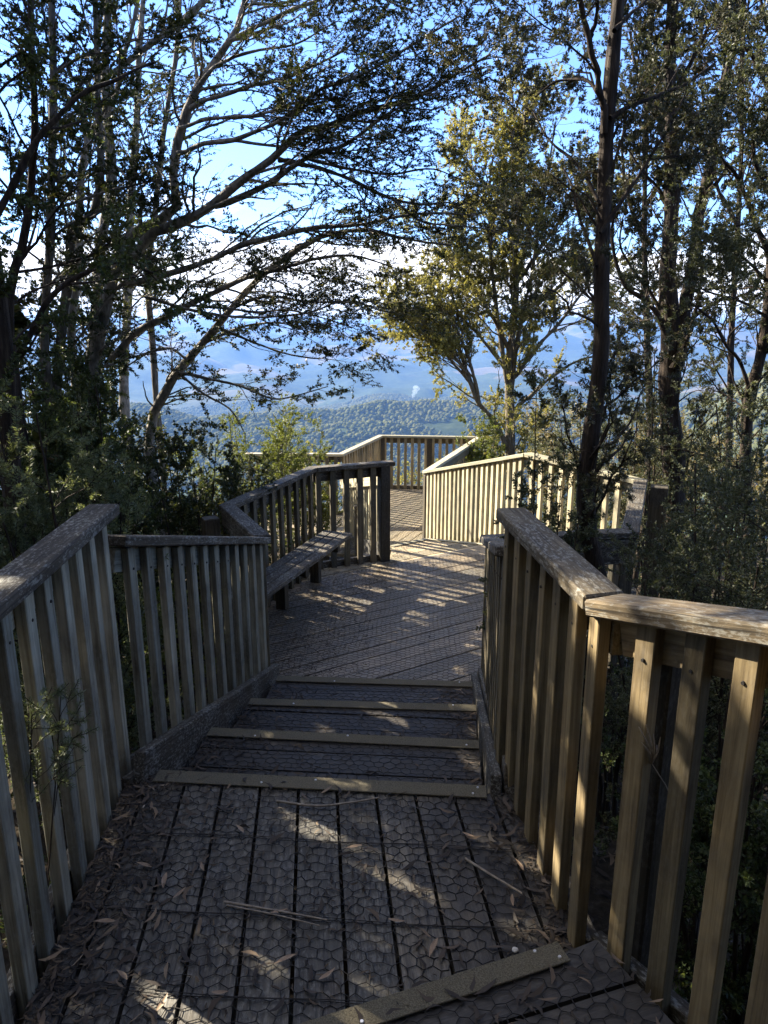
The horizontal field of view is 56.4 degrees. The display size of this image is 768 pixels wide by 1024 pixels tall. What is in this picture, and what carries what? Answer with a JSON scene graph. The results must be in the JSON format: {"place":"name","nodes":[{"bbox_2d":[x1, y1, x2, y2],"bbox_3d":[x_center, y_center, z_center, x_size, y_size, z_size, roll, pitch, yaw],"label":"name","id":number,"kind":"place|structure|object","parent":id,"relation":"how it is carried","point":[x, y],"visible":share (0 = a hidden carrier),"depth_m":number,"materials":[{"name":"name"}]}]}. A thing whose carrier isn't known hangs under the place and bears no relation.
{"place":"outdoors","nodes":[
{"label":"outdoors","id":0,"kind":"place"},
{"bbox_2d":[0,315,767,1023],"bbox_3d":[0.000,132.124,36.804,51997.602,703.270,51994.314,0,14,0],"label":"terrain","id":1,"kind":"structure","parent":0,"point":[412,379],"depth_m":4452.30,"materials":[{"name":"blue"}]},
{"bbox_2d":[14,290,56,343],"bbox_3d":[-5.177,-3.192,5.752,5.019,9.320,3.978,0,14,0],"label":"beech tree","id":2,"kind":"object","parent":1,"relation":"on","point":[21,320],"visible":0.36,"depth_m":5.94,"materials":[{"name":"plant"}]},
{"bbox_2d":[0,303,92,510],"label":"beech tree","id":3,"kind":"object","parent":1,"relation":"on","point":[18,308],"visible":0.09,"depth_m":5.10,"materials":[{"name":"plant"}]},
{"bbox_2d":[2,678,99,925],"bbox_3d":[-0.940,1.039,2.029,0.334,1.280,0.239,-8,16,-27],"label":"sapling","id":4,"kind":"object","parent":1,"relation":"on","point":[64,751],"visible":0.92,"depth_m":1.91,"materials":[{"name":"green plant"}]},
{"bbox_2d":[0,0,128,543],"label":"beech tree","id":5,"kind":"object","parent":1,"relation":"on","point":[25,226],"visible":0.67,"depth_m":4.63,"materials":[{"name":"green plant"}]},
{"bbox_2d":[0,337,145,597],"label":"shrub","id":6,"kind":"object","parent":1,"relation":"on","point":[80,365],"visible":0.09,"depth_m":5.58,"materials":[{"name":"green plant"}]},
{"bbox_2d":[3,262,142,546],"bbox_3d":[-3.079,-0.441,6.654,1.724,3.700,1.873,7,16,25],"label":"shrub","id":7,"kind":"object","parent":1,"relation":"on","point":[28,378],"visible":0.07,"depth_m":6.49,"materials":[{"name":"green plant"}]},
{"bbox_2d":[0,340,170,636],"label":"shrub","id":8,"kind":"object","parent":1,"relation":"on","point":[61,465],"visible":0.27,"depth_m":5.07,"materials":[{"name":"green plant"}]},
{"bbox_2d":[0,0,190,510],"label":"beech tree","id":9,"kind":"object","parent":1,"relation":"on","point":[69,239],"visible":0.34,"depth_m":5.59,"materials":[{"name":"green plant"}]},
{"bbox_2d":[0,376,194,829],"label":"shrub","id":10,"kind":"object","parent":1,"relation":"on","point":[14,530],"visible":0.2,"depth_m":3.44,"materials":[{"name":"green plant"}]},
{"bbox_2d":[26,0,177,354],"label":"beech tree","id":11,"kind":"object","parent":1,"relation":"on","point":[106,18],"visible":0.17,"depth_m":7.30,"materials":[{"name":"plant"}]},
{"bbox_2d":[22,354,181,531],"bbox_3d":[-3.475,-0.396,8.572,2.097,2.987,2.045,0,14,0],"label":"shrub","id":12,"kind":"object","parent":1,"relation":"on","point":[134,419],"visible":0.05,"depth_m":8.65,"materials":[{"name":"green plant"}]},
{"bbox_2d":[0,0,215,517],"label":"beech tree","id":13,"kind":"object","parent":1,"relation":"on","point":[48,240],"visible":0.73,"depth_m":5.07,"materials":[{"name":"green plant"}]},
{"bbox_2d":[0,0,227,786],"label":"broadleaf tree","id":14,"kind":"object","parent":1,"relation":"on","point":[10,359],"visible":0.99,"depth_m":3.62,"materials":[{"name":"green plant"}]},
{"bbox_2d":[26,0,224,576],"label":"beech tree","id":15,"kind":"object","parent":1,"relation":"on","point":[124,383],"visible":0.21,"depth_m":8.36,"materials":[{"name":"green plant"}]},
{"bbox_2d":[0,0,283,385],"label":"beech tree","id":16,"kind":"object","parent":1,"relation":"on","point":[146,47],"visible":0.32,"depth_m":6.20,"materials":[{"name":"green plant"}]},
{"bbox_2d":[113,565,225,739],"bbox_3d":[-1.556,0.958,4.830,1.152,1.491,1.119,2,15,9],"label":"shrub","id":17,"kind":"object","parent":1,"relation":"on","point":[143,620],"visible":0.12,"depth_m":4.86,"materials":[{"name":"green plant"}]},
{"bbox_2d":[81,402,275,665],"bbox_3d":[-1.919,0.218,6.452,1.562,2.523,1.595,-8,16,-28],"label":"shrub","id":18,"kind":"object","parent":1,"relation":"on","point":[183,520],"visible":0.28,"depth_m":6.12,"materials":[{"name":"green plant"}]},
{"bbox_2d":[116,0,245,534],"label":"beech tree","id":19,"kind":"object","parent":1,"relation":"on","point":[175,56],"visible":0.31,"depth_m":8.62,"materials":[{"name":"green plant"}]},
{"bbox_2d":[171,431,285,563],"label":"shrub","id":20,"kind":"object","parent":1,"relation":"on","point":[222,491],"visible":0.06,"depth_m":7.40,"materials":[{"name":"green plant"}]},
{"bbox_2d":[187,513,294,614],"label":"shrub","id":21,"kind":"object","parent":1,"relation":"on","point":[269,547],"visible":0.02,"depth_m":6.69,"materials":[{"name":"green plant"}]},
{"bbox_2d":[172,390,310,522],"bbox_3d":[-2.159,-0.399,10.514,2.056,2.770,1.689,0,14,0],"label":"shrub","id":22,"kind":"object","parent":1,"relation":"on","point":[236,442],"visible":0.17,"depth_m":10.49,"materials":[{"name":"green plant"}]},
{"bbox_2d":[92,200,500,603],"bbox_3d":[-0.949,-0.545,6.435,3.764,4.279,1.408,5,15,17],"label":"beech tree","id":23,"kind":"object","parent":1,"relation":"on","point":[175,374],"visible":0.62,"depth_m":6.16,"materials":[{"name":"green plant"}]},
{"bbox_2d":[250,391,342,549],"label":"shrub","id":24,"kind":"object","parent":1,"relation":"on","point":[284,439],"visible":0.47,"depth_m":9.78,"materials":[{"name":"green plant"}]},
{"bbox_2d":[23,775,571,1023],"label":"boardwalk deck","id":25,"kind":"structure","parent":1,"relation":"on","point":[477,933],"depth_m":2.20,"materials":[{"name":"brown wood"}]},
{"bbox_2d":[0,504,131,1023],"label":"picket fence","id":26,"kind":"object","parent":25,"relation":"on","point":[67,562],"visible":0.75,"depth_m":2.13,"materials":[{"name":"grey wood"}]},
{"bbox_2d":[95,918,115,921],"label":"fallen leaf","id":27,"kind":"object","parent":25,"relation":"on","point":[106,920],"visible":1,"depth_m":2.13,"materials":[{"name":"plant"}]},
{"bbox_2d":[116,969,126,979],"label":"fallen leaf","id":28,"kind":"object","parent":25,"relation":"on","point":[123,974],"visible":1,"depth_m":1.95,"materials":[{"name":"plant"}]},
{"bbox_2d":[137,862,151,866],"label":"fallen leaf","id":29,"kind":"object","parent":25,"relation":"on","point":[144,864],"visible":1,"depth_m":2.35,"materials":[{"name":"brown plant"}]},
{"bbox_2d":[156,993,167,1010],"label":"fallen leaf","id":30,"kind":"object","parent":25,"relation":"on","point":[161,1003],"visible":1,"depth_m":1.87,"materials":[{"name":"beige plant"}]},
{"bbox_2d":[162,872,166,887],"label":"fallen leaf","id":31,"kind":"object","parent":25,"relation":"on","point":[164,878],"visible":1,"depth_m":2.29,"materials":[{"name":"brown plant"}]},
{"bbox_2d":[173,887,184,897],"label":"fallen leaf","id":32,"kind":"object","parent":25,"relation":"on","point":[179,892],"visible":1,"depth_m":2.23,"materials":[{"name":"brown plant"}]},
{"bbox_2d":[211,990,227,993],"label":"fallen leaf","id":33,"kind":"object","parent":25,"relation":"on","point":[219,991],"visible":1,"depth_m":1.90,"materials":[{"name":"brown plant"}]},
{"bbox_2d":[226,904,319,925],"bbox_3d":[-0.335,1.210,2.154,0.300,0.006,0.007,4,15,14],"label":"fallen stick","id":34,"kind":"object","parent":25,"relation":"on","point":[233,906],"visible":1,"depth_m":2.16,"materials":[{"name":"brown wood"}]},
{"bbox_2d":[224,901,326,920],"bbox_3d":[-0.330,1.206,2.169,0.328,0.009,0.008,3,15,12],"label":"fallen stick","id":35,"kind":"object","parent":25,"relation":"on","point":[257,907],"visible":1,"depth_m":2.17,"materials":[{"name":"brown wood"}]},
{"bbox_2d":[274,954,294,963],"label":"fallen leaf","id":36,"kind":"object","parent":25,"relation":"on","point":[285,957],"visible":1,"depth_m":2.00,"materials":[{"name":"brown plant"}]},
{"bbox_2d":[319,968,333,978],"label":"fallen leaf","id":37,"kind":"object","parent":25,"relation":"on","point":[328,973],"visible":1,"depth_m":1.95,"materials":[{"name":"brown plant"}]},
{"bbox_2d":[276,797,378,806],"bbox_3d":[-0.209,1.079,2.663,0.383,0.011,0.046,-1,14,-3],"label":"fallen stick","id":38,"kind":"object","parent":25,"relation":"on","point":[303,804],"visible":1,"depth_m":2.65,"materials":[{"name":"brown wood"}]},
{"bbox_2d":[24,680,662,1023],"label":"dead leaves","id":39,"kind":"object","parent":25,"relation":"on","point":[154,1013],"visible":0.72,"depth_m":2.18,"materials":[{"name":"brown plant"}]},
{"bbox_2d":[346,844,360,847],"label":"fallen leaf","id":40,"kind":"object","parent":25,"relation":"on","point":[354,845],"visible":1,"depth_m":2.43,"materials":[{"name":"brown plant"}]},
{"bbox_2d":[389,918,403,921],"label":"fallen leaf","id":41,"kind":"object","parent":25,"relation":"on","point":[395,920],"visible":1,"depth_m":2.13,"materials":[{"name":"brown plant"}]},
{"bbox_2d":[429,938,437,956],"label":"fallen leaf","id":42,"kind":"object","parent":25,"relation":"on","point":[433,945],"visible":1,"depth_m":2.04,"materials":[{"name":"brown plant"}]},
{"bbox_2d":[300,940,673,1023],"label":"boardwalk deck","id":43,"kind":"structure","parent":25,"relation":"on","point":[517,974],"depth_m":1.72,"materials":[{"name":"brown wood"}]},
{"bbox_2d":[464,858,521,893],"bbox_3d":[0.349,1.170,2.307,0.220,0.011,0.011,13,20,42],"label":"fallen stick","id":44,"kind":"object","parent":25,"relation":"on","point":[487,872],"visible":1,"depth_m":2.31,"materials":[{"name":"wood"}]},
{"bbox_2d":[510,894,513,905],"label":"fallen leaf","id":45,"kind":"object","parent":25,"relation":"on","point":[512,899],"visible":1,"depth_m":2.21,"materials":[{"name":"brown plant"}]},
{"bbox_2d":[512,947,517,952],"bbox_3d":[0.372,1.242,2.033,0.017,0.013,0.018,0,14,0],"label":"pebble","id":46,"kind":"object","parent":25,"relation":"on","point":[514,949],"visible":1,"depth_m":2.03,"materials":[{"name":"grey stone"}]},
{"bbox_2d":[495,508,623,947],"bbox_3d":[0.516,1.293,2.544,0.195,2.470,0.962,0,14,0],"label":"picket fence","id":47,"kind":"object","parent":25,"relation":"on","point":[552,582],"visible":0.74,"depth_m":2.18,"materials":[{"name":"brown wood"}]},
{"bbox_2d":[296,440,342,508],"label":"shrub","id":48,"kind":"object","parent":1,"relation":"on","point":[311,444],"visible":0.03,"depth_m":14.91,"materials":[{"name":"green plant"}]},
{"bbox_2d":[56,0,620,467],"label":"beech tree","id":49,"kind":"object","parent":1,"relation":"on","point":[300,106],"visible":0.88,"depth_m":5.29,"materials":[{"name":"green plant"}]},
{"bbox_2d":[259,488,460,560],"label":"boardwalk deck","id":50,"kind":"structure","parent":1,"relation":"on","point":[406,513],"depth_m":11.86,"materials":[{"name":"brown wood"}]},
{"bbox_2d":[245,453,342,514],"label":"picket fence","id":51,"kind":"object","parent":50,"relation":"on","point":[332,456],"visible":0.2,"depth_m":11.88,"materials":[{"name":"brown wood"}]},
{"bbox_2d":[339,435,382,514],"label":"picket fence","id":52,"kind":"object","parent":50,"relation":"on","point":[368,450],"visible":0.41,"depth_m":12.95,"materials":[{"name":"brown wood"}]},
{"bbox_2d":[363,541,407,555],"bbox_3d":[0.548,0.483,9.046,1.433,0.635,2.367,-3,15,-13],"label":"stair flight","id":53,"kind":"object","parent":50,"relation":"on","point":[394,542],"visible":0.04,"depth_m":9.32,"materials":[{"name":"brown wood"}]},
{"bbox_2d":[340,477,376,556],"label":"picket fence","id":54,"kind":"object","parent":53,"relation":"attached to","point":[366,513],"visible":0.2,"depth_m":9.25,"materials":[{"name":"beige wood"}]},
{"bbox_2d":[381,435,476,489],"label":"picket fence","id":55,"kind":"object","parent":50,"relation":"on","point":[429,441],"visible":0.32,"depth_m":13.87,"materials":[{"name":"brown wood"}]},
{"bbox_2d":[422,437,486,529],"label":"picket fence","id":56,"kind":"object","parent":50,"relation":"on","point":[458,456],"visible":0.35,"depth_m":12.01,"materials":[{"name":"beige wood"}]},
{"bbox_2d":[268,538,484,680],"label":"boardwalk deck","id":57,"kind":"structure","parent":1,"relation":"on","point":[445,603],"depth_m":6.00,"materials":[{"name":"brown wood"}]},
{"bbox_2d":[201,504,270,697],"bbox_3d":[-1.067,1.172,5.349,0.258,2.310,0.979,-7,16,-25],"label":"picket fence","id":58,"kind":"object","parent":57,"relation":"on","point":[236,521],"visible":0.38,"depth_m":5.24,"materials":[{"name":"brown wood"}]},
{"bbox_2d":[221,466,316,606],"bbox_3d":[-0.950,0.311,6.379,0.115,1.155,1.644,5,15,18],"label":"picket fence","id":59,"kind":"object","parent":57,"relation":"on","point":[252,501],"visible":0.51,"depth_m":6.42,"materials":[{"name":"brown wood"}]},
{"bbox_2d":[231,530,351,627],"bbox_3d":[-0.764,0.627,6.135,0.338,0.454,1.869,5,15,18],"label":"park bench","id":60,"kind":"object","parent":57,"relation":"on","point":[285,570],"visible":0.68,"depth_m":6.17,"materials":[{"name":"brown wood"}]},
{"bbox_2d":[17,539,567,1023],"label":"leaf crumbs","id":61,"kind":"object","parent":57,"relation":"on","point":[95,905],"visible":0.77,"depth_m":2.38,"materials":[{"name":"brown plant"}]},
{"bbox_2d":[121,664,513,830],"bbox_3d":[-0.178,1.145,3.773,1.515,0.894,2.128,1,14,5],"label":"stair flight","id":62,"kind":"object","parent":57,"relation":"on","point":[173,750],"visible":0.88,"depth_m":3.33,"materials":[{"name":"brown wood"}]},
{"bbox_2d":[107,534,270,769],"bbox_3d":[-0.955,0.995,3.950,0.188,2.348,1.892,2,15,7],"label":"picket fence","id":63,"kind":"object","parent":62,"relation":"attached to","point":[131,556],"visible":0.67,"depth_m":3.50,"materials":[{"name":"brown wood"}]},
{"bbox_2d":[480,536,503,749],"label":"picket fence","id":64,"kind":"object","parent":62,"relation":"attached to","point":[493,574],"visible":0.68,"depth_m":3.47,"materials":[{"name":"brown wood"}]},
{"bbox_2d":[309,460,394,569],"bbox_3d":[-0.310,0.641,7.416,0.881,2.310,0.115,-6,16,-23],"label":"picket fence","id":65,"kind":"object","parent":57,"relation":"on","point":[380,535],"visible":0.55,"depth_m":7.25,"materials":[{"name":"brown wood"}]},
{"bbox_2d":[481,528,637,740],"bbox_3d":[1.161,1.405,5.041,1.050,2.610,0.128,-2,15,-9],"label":"picket fence","id":66,"kind":"object","parent":57,"relation":"on","point":[623,536],"visible":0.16,"depth_m":4.79,"materials":[{"name":"brown wood"}]},
{"bbox_2d":[524,452,646,584],"bbox_3d":[1.930,0.094,7.225,0.115,1.155,1.639,-7,16,-26],"label":"picket fence","id":67,"kind":"object","parent":57,"relation":"on","point":[551,466],"visible":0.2,"depth_m":7.23,"materials":[{"name":"beige wood"}]},
{"bbox_2d":[622,480,668,666],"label":"picket fence","id":68,"kind":"object","parent":57,"relation":"on","point":[634,509],"visible":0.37,"depth_m":6.27,"materials":[{"name":"brown wood"}]},
{"bbox_2d":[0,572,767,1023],"bbox_3d":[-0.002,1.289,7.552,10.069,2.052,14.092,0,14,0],"label":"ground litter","id":69,"kind":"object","parent":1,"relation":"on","point":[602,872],"visible":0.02,"depth_m":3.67,"materials":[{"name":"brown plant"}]},
{"bbox_2d":[393,461,421,484],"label":"shrub","id":70,"kind":"object","parent":1,"relation":"on","point":[409,478],"visible":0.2,"depth_m":15.66,"materials":[{"name":"green plant"}]},
{"bbox_2d":[415,458,437,484],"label":"shrub","id":71,"kind":"object","parent":1,"relation":"on","point":[422,474],"visible":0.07,"depth_m":15.62,"materials":[{"name":"green plant"}]},
{"bbox_2d":[104,365,767,530],"bbox_3d":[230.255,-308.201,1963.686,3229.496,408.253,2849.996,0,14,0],"label":"valley forest","id":72,"kind":"object","parent":1,"relation":"on","point":[402,405],"visible":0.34,"depth_m":1598.98,"materials":[{"name":"green plant"}]},
{"bbox_2d":[421,475,489,535],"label":"shrub","id":73,"kind":"object","parent":1,"relation":"on","point":[465,502],"visible":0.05,"depth_m":10.84,"materials":[{"name":"green plant"}]},
{"bbox_2d":[422,453,529,542],"bbox_3d":[1.107,0.593,9.416,0.162,3.208,2.781,-5,15,-20],"label":"picket fence","id":74,"kind":"object","parent":1,"relation":"on","point":[446,490],"visible":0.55,"depth_m":9.20,"materials":[{"name":"beige wood"}]},
{"bbox_2d":[442,410,517,535],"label":"shrub","id":75,"kind":"object","parent":1,"relation":"on","point":[474,455],"visible":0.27,"depth_m":12.57,"materials":[{"name":"green plant"}]},
{"bbox_2d":[348,24,656,533],"bbox_3d":[2.063,-3.632,12.753,5.430,8.894,2.472,-3,15,-11],"label":"yellow green tree","id":76,"kind":"object","parent":1,"relation":"on","point":[459,287],"visible":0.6,"depth_m":12.53,"materials":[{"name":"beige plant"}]},
{"bbox_2d":[476,366,605,780],"bbox_3d":[0.915,0.493,4.156,0.760,2.612,0.724,0,14,0],"label":"shrub","id":77,"kind":"object","parent":1,"relation":"on","point":[532,382],"visible":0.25,"depth_m":3.93,"materials":[{"name":"green plant"}]},
{"bbox_2d":[505,392,598,508],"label":"shrub","id":78,"kind":"object","parent":1,"relation":"on","point":[547,433],"visible":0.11,"depth_m":17.49,"materials":[{"name":"green plant"}]},
{"bbox_2d":[523,385,641,570],"bbox_3d":[2.470,-0.252,9.114,1.541,2.944,1.651,0,14,0],"label":"shrub","id":79,"kind":"object","parent":1,"relation":"on","point":[560,433],"visible":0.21,"depth_m":8.74,"materials":[{"name":"green plant"}]},
{"bbox_2d":[425,0,767,792],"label":"tea tree","id":80,"kind":"object","parent":1,"relation":"on","point":[603,364],"visible":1,"depth_m":3.78,"materials":[{"name":"green plant"}]},
{"bbox_2d":[578,655,633,825],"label":"shrub","id":81,"kind":"object","parent":1,"relation":"on","point":[610,769],"visible":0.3,"depth_m":4.03,"materials":[{"name":"green plant"}]},
{"bbox_2d":[564,454,652,527],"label":"shrub","id":82,"kind":"object","parent":1,"relation":"on","point":[611,513],"visible":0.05,"depth_m":20.43,"materials":[{"name":"green plant"}]},
{"bbox_2d":[564,4,721,581],"bbox_3d":[3.103,-2.840,8.998,1.995,8.314,1.759,-13,19,-40],"label":"tea tree","id":83,"kind":"object","parent":1,"relation":"on","point":[621,84],"visible":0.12,"depth_m":8.89,"materials":[{"name":"green plant"}]},
{"bbox_2d":[548,0,767,597],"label":"tea tree","id":84,"kind":"object","parent":1,"relation":"on","point":[671,23],"visible":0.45,"depth_m":6.18,"materials":[{"name":"green plant"}]},
{"bbox_2d":[573,499,767,971],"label":"shrub","id":85,"kind":"object","parent":1,"relation":"on","point":[718,712],"visible":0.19,"depth_m":2.70,"materials":[{"name":"green plant"}]},
{"bbox_2d":[596,328,744,595],"bbox_3d":[2.679,-0.149,7.138,1.567,3.258,1.451,0,14,0],"label":"shrub","id":86,"kind":"object","parent":1,"relation":"on","point":[646,426],"visible":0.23,"depth_m":6.72,"materials":[{"name":"green plant"}]},
{"bbox_2d":[614,403,733,515],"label":"shrub","id":87,"kind":"object","parent":1,"relation":"on","point":[683,431],"visible":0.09,"depth_m":13.55,"materials":[{"name":"green plant"}]},
{"bbox_2d":[581,463,767,887],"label":"shrub","id":88,"kind":"object","parent":1,"relation":"on","point":[726,484],"visible":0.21,"depth_m":3.22,"materials":[{"name":"green plant"}]},
{"bbox_2d":[585,594,767,1023],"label":"picket fence","id":89,"kind":"object","parent":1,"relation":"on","point":[681,652],"visible":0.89,"depth_m":1.64,"materials":[{"name":"brown wood"}]},
{"bbox_2d":[639,724,667,790],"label":"dry twig","id":90,"kind":"object","parent":89,"relation":"attached to","point":[652,755],"visible":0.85,"depth_m":1.71,"materials":[{"name":"brown wood"}]},
{"bbox_2d":[609,0,767,594],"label":"tea tree","id":91,"kind":"object","parent":1,"relation":"on","point":[730,243],"visible":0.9,"depth_m":4.71,"materials":[{"name":"green plant"}]},
{"bbox_2d":[609,688,767,1023],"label":"shrub","id":92,"kind":"object","parent":1,"relation":"on","point":[749,894],"visible":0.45,"depth_m":2.16,"materials":[{"name":"green plant"}]},
{"bbox_2d":[618,404,767,751],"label":"shrub","id":93,"kind":"object","parent":1,"relation":"on","point":[745,474],"visible":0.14,"depth_m":3.74,"materials":[{"name":"green plant"}]},
{"bbox_2d":[631,345,767,707],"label":"shrub","id":94,"kind":"object","parent":1,"relation":"on","point":[728,451],"visible":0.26,"depth_m":4.88,"materials":[{"name":"green plant"}]},
{"bbox_2d":[656,414,767,530],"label":"shrub","id":95,"kind":"object","parent":1,"relation":"on","point":[757,472],"visible":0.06,"depth_m":15.64,"materials":[{"name":"green plant"}]},
{"bbox_2d":[660,0,767,599],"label":"tea tree","id":96,"kind":"object","parent":1,"relation":"on","point":[733,338],"visible":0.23,"depth_m":7.81,"materials":[{"name":"green plant"}]},
{"bbox_2d":[733,452,767,538],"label":"shrub","id":97,"kind":"object","parent":1,"relation":"on","point":[766,464],"visible":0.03,"depth_m":17.83,"materials":[{"name":"green plant"}]},
{"bbox_2d":[0,508,767,997],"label":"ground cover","id":98,"kind":"object","parent":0,"point":[136,746],"visible":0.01,"depth_m":4.12,"materials":[{"name":"green plant"}]},
{"bbox_2d":[0,0,767,322],"label":"sky","id":99,"kind":"structure","parent":0,"point":[247,156],"materials":[{"name":"blue"}]}
]}

